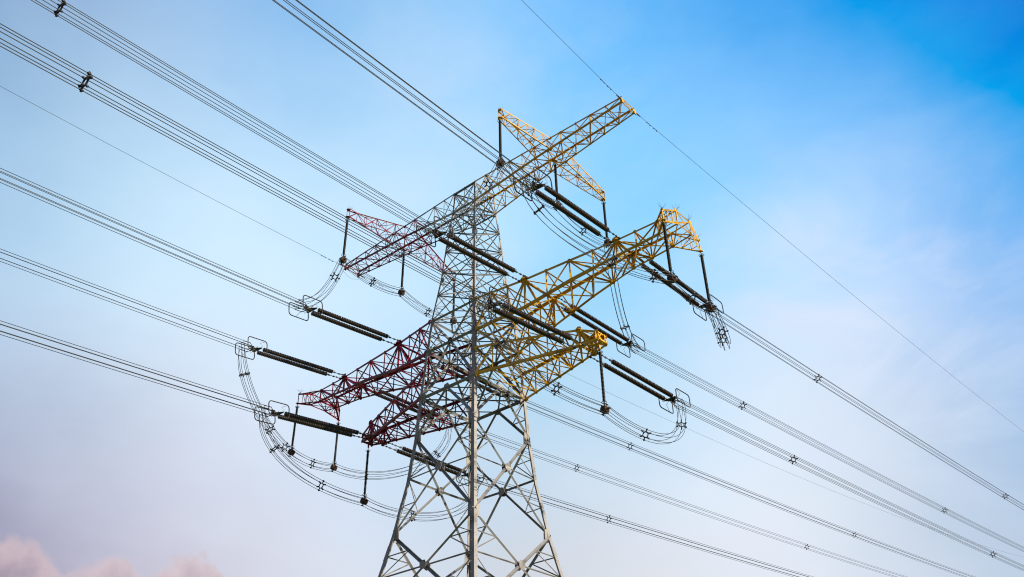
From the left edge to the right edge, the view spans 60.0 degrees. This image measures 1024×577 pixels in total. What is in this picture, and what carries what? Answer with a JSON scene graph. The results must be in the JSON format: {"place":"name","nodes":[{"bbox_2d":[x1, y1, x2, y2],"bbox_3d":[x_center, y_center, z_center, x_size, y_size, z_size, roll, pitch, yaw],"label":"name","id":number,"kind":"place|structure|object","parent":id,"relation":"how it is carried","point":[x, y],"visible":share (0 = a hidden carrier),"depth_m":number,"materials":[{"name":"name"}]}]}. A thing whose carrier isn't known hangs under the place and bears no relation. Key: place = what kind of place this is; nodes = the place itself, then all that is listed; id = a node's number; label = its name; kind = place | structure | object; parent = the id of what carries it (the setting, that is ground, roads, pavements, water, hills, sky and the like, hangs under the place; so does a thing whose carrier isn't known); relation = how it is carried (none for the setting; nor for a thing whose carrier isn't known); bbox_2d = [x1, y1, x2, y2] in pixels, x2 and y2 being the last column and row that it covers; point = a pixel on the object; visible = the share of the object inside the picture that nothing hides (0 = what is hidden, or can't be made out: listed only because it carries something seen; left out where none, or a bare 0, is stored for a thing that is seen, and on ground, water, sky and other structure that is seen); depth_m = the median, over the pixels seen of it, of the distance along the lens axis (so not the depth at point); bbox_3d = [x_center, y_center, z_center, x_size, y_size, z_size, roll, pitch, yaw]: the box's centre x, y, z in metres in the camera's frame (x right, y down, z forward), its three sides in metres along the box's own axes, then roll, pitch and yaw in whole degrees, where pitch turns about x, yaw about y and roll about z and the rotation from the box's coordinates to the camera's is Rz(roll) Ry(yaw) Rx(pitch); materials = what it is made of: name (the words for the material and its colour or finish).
{"place":"outdoors","nodes":[
{"label":"outdoors","id":0,"kind":"place"},
{"bbox_2d":[0,0,1023,576],"label":"sky","id":1,"kind":"structure","parent":0,"point":[882,140],"materials":[{"name":"blue"}]},
{"label":"ground","id":2,"kind":"structure","parent":0,"visible":0},
{"bbox_2d":[296,96,703,576],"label":"transmission tower","id":3,"kind":"structure","parent":2,"relation":"on","point":[474,417],"depth_m":79.72,"materials":[{"name":"metal"}]},
{"bbox_2d":[0,86,344,266],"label":"earth wire","id":4,"kind":"object","parent":3,"relation":"attached to","point":[173,178],"visible":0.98,"depth_m":86.11,"materials":[{"name":"metal"}]},
{"bbox_2d":[235,336,346,379],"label":"tension insulator","id":5,"kind":"object","parent":3,"relation":"attached to","point":[294,361],"visible":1,"depth_m":86.91,"materials":[{"name":"brown ceramic"}]},
{"bbox_2d":[0,249,244,349],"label":"conductor bundle","id":6,"kind":"object","parent":5,"relation":"attached to","point":[118,296],"visible":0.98,"depth_m":73.59,"materials":[{"name":"metal"}]},
{"bbox_2d":[238,343,451,479],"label":"jumper loop","id":7,"kind":"object","parent":5,"relation":"attached to","point":[282,447],"visible":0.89,"depth_m":91.27,"materials":[{"name":"metal"}]},
{"bbox_2d":[287,405,298,456],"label":"hanging insulator","id":8,"kind":"object","parent":3,"relation":"hanging from","point":[291,451],"visible":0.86,"depth_m":91.28,"materials":[{"name":"black plastic"}]},
{"bbox_2d":[254,400,373,439],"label":"tension insulator","id":9,"kind":"object","parent":3,"relation":"attached to","point":[314,423],"visible":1,"depth_m":79.89,"materials":[{"name":"brown ceramic"}]},
{"bbox_2d":[0,320,266,414],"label":"conductor bundle","id":10,"kind":"object","parent":9,"relation":"attached to","point":[128,365],"visible":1,"depth_m":66.80,"materials":[{"name":"metal"}]},
{"bbox_2d":[330,422,339,471],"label":"hanging insulator","id":11,"kind":"object","parent":3,"relation":"hanging from","point":[332,467],"visible":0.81,"depth_m":94.56,"materials":[{"name":"black plastic"}]},
{"bbox_2d":[339,219,349,264],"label":"hanging insulator","id":12,"kind":"object","parent":3,"relation":"hanging from","point":[342,260],"visible":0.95,"depth_m":90.17,"materials":[{"name":"black plastic"}]},
{"bbox_2d":[288,295,402,344],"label":"tension insulator","id":13,"kind":"object","parent":3,"relation":"attached to","point":[318,313],"visible":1,"depth_m":81.19,"materials":[{"name":"brown ceramic"}]},
{"bbox_2d":[0,168,300,309],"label":"conductor bundle","id":14,"kind":"object","parent":13,"relation":"attached to","point":[143,235],"visible":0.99,"depth_m":66.43,"materials":[{"name":"metal"}]},
{"bbox_2d":[360,448,369,505],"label":"hanging insulator","id":15,"kind":"object","parent":3,"relation":"hanging from","point":[363,501],"visible":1,"depth_m":84.59,"materials":[{"name":"black plastic"}]},
{"bbox_2d":[398,252,405,296],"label":"hanging insulator","id":16,"kind":"object","parent":3,"relation":"hanging from","point":[401,286],"visible":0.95,"depth_m":95.05,"materials":[{"name":"black plastic"}]},
{"bbox_2d":[362,384,449,426],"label":"tension insulator","id":17,"kind":"object","parent":3,"relation":"attached to","point":[383,396],"visible":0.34,"depth_m":97.31,"materials":[{"name":"brown ceramic"}]},
{"bbox_2d":[452,419,906,576],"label":"conductor bundle","id":18,"kind":"object","parent":17,"relation":"attached to","point":[668,498],"visible":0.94,"depth_m":129.13,"materials":[{"name":"metal"}]},
{"bbox_2d":[381,442,483,485],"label":"tension insulator","id":19,"kind":"object","parent":3,"relation":"attached to","point":[454,470],"visible":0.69,"depth_m":90.29,"materials":[{"name":"brown ceramic"}]},
{"bbox_2d":[259,406,478,521],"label":"jumper loop","id":20,"kind":"object","parent":19,"relation":"hanging from","point":[277,448],"visible":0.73,"depth_m":79.88,"materials":[{"name":"metal"}]},
{"bbox_2d":[477,474,812,576],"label":"conductor bundle","id":21,"kind":"object","parent":19,"relation":"attached to","point":[645,528],"visible":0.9,"depth_m":114.47,"materials":[{"name":"metal"}]},
{"bbox_2d":[450,282,456,324],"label":"hanging insulator","id":22,"kind":"object","parent":3,"relation":"hanging from","point":[453,283],"visible":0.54,"depth_m":100.32,"materials":[{"name":"black plastic"}]},
{"bbox_2d":[294,256,510,399],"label":"jumper loop","id":23,"kind":"object","parent":22,"relation":"hanging from","point":[371,283],"visible":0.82,"depth_m":91.49,"materials":[{"name":"metal"}]},
{"bbox_2d":[416,216,527,281],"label":"tension insulator","id":24,"kind":"object","parent":3,"relation":"attached to","point":[436,233],"visible":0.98,"depth_m":72.33,"materials":[{"name":"brown ceramic"}]},
{"bbox_2d":[31,0,430,232],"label":"conductor bundle","id":25,"kind":"object","parent":24,"relation":"attached to","point":[61,5],"visible":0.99,"depth_m":54.53,"materials":[{"name":"metal"}]},
{"bbox_2d":[432,357,516,405],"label":"tension insulator","id":26,"kind":"object","parent":3,"relation":"attached to","point":[508,396],"visible":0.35,"depth_m":94.66,"materials":[{"name":"brown ceramic"}]},
{"bbox_2d":[512,397,974,576],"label":"conductor bundle","id":27,"kind":"object","parent":26,"relation":"attached to","point":[721,481],"visible":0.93,"depth_m":123.64,"materials":[{"name":"metal"}]},
{"bbox_2d":[496,119,505,168],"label":"hanging insulator","id":28,"kind":"object","parent":3,"relation":"hanging from","point":[500,146],"visible":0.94,"depth_m":78.74,"materials":[{"name":"black plastic"}]},
{"bbox_2d":[424,158,639,349],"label":"jumper loop","id":29,"kind":"object","parent":28,"relation":"hanging from","point":[581,228],"visible":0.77,"depth_m":79.65,"materials":[{"name":"metal"}]},
{"bbox_2d":[469,286,584,348],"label":"tension insulator","id":30,"kind":"object","parent":3,"relation":"attached to","point":[490,304],"visible":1,"depth_m":65.89,"materials":[{"name":"brown ceramic"}]},
{"bbox_2d":[0,23,484,303],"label":"conductor bundle","id":31,"kind":"object","parent":30,"relation":"attached to","point":[81,86],"visible":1,"depth_m":45.95,"materials":[{"name":"metal"}]},
{"bbox_2d":[475,293,686,443],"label":"jumper loop","id":32,"kind":"object","parent":30,"relation":"attached to","point":[560,387],"visible":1,"depth_m":65.37,"materials":[{"name":"metal"}]},
{"bbox_2d":[553,163,562,210],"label":"hanging insulator","id":33,"kind":"object","parent":3,"relation":"hanging from","point":[555,176],"visible":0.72,"depth_m":84.26,"materials":[{"name":"black plastic"}]},
{"bbox_2d":[513,166,620,242],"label":"tension insulator","id":34,"kind":"object","parent":3,"relation":"attached to","point":[566,201],"visible":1,"depth_m":67.73,"materials":[{"name":"brown ceramic"}]},
{"bbox_2d":[272,0,529,183],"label":"conductor bundle","id":35,"kind":"object","parent":34,"relation":"attached to","point":[287,10],"visible":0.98,"depth_m":54.54,"materials":[{"name":"metal"}]},
{"bbox_2d":[520,176,730,349],"bbox_3d":[11.785,-1.353,70.876,6.215,8.546,28.404,-27,-42,33],"label":"jumper loop","id":36,"kind":"object","parent":34,"relation":"attached to","point":[611,266],"visible":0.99,"depth_m":64.84,"materials":[{"name":"metal"}]},
{"bbox_2d":[550,298,645,357],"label":"tension insulator","id":37,"kind":"object","parent":3,"relation":"attached to","point":[628,343],"visible":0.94,"depth_m":85.38,"materials":[{"name":"brown ceramic"}]},
{"bbox_2d":[633,344,1023,550],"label":"conductor bundle","id":38,"kind":"object","parent":37,"relation":"attached to","point":[742,407],"visible":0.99,"depth_m":110.94,"materials":[{"name":"metal"}]},
{"bbox_2d":[597,349,610,415],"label":"hanging insulator","id":39,"kind":"object","parent":3,"relation":"hanging from","point":[604,409],"visible":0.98,"depth_m":69.42,"materials":[{"name":"black plastic"}]},
{"bbox_2d":[601,202,610,247],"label":"hanging insulator","id":40,"kind":"object","parent":3,"relation":"hanging from","point":[605,224],"visible":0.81,"depth_m":89.06,"materials":[{"name":"black plastic"}]},
{"bbox_2d":[589,353,690,413],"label":"tension insulator","id":41,"kind":"object","parent":3,"relation":"attached to","point":[672,398],"visible":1,"depth_m":77.28,"materials":[{"name":"brown ceramic"}]},
{"bbox_2d":[676,400,1022,570],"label":"conductor bundle","id":42,"kind":"object","parent":41,"relation":"attached to","point":[795,458],"visible":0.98,"depth_m":100.47,"materials":[{"name":"metal"}]},
{"bbox_2d":[661,222,677,284],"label":"hanging insulator","id":43,"kind":"object","parent":3,"relation":"hanging from","point":[670,278],"visible":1,"depth_m":66.59,"materials":[{"name":"black plastic"}]},
{"bbox_2d":[628,251,723,320],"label":"tension insulator","id":44,"kind":"object","parent":3,"relation":"attached to","point":[659,277],"visible":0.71,"depth_m":79.59,"materials":[{"name":"brown ceramic"}]},
{"bbox_2d":[710,309,1023,509],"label":"conductor bundle","id":45,"kind":"object","parent":44,"relation":"attached to","point":[819,376],"visible":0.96,"depth_m":101.91,"materials":[{"name":"metal"}]},
{"bbox_2d":[361,275,1017,555],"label":"earth wire","id":46,"kind":"object","parent":3,"relation":"attached to","point":[680,425],"visible":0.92,"depth_m":149.15,"materials":[{"name":"metal"}]},
{"bbox_2d":[699,253,716,314],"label":"hanging insulator","id":47,"kind":"object","parent":3,"relation":"hanging from","point":[710,307],"visible":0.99,"depth_m":70.06,"materials":[{"name":"black plastic"}]},
{"bbox_2d":[636,113,1019,428],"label":"earth wire","id":48,"kind":"object","parent":3,"relation":"attached to","point":[799,250],"visible":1,"depth_m":101.81,"materials":[{"name":"metal"}]}
]}

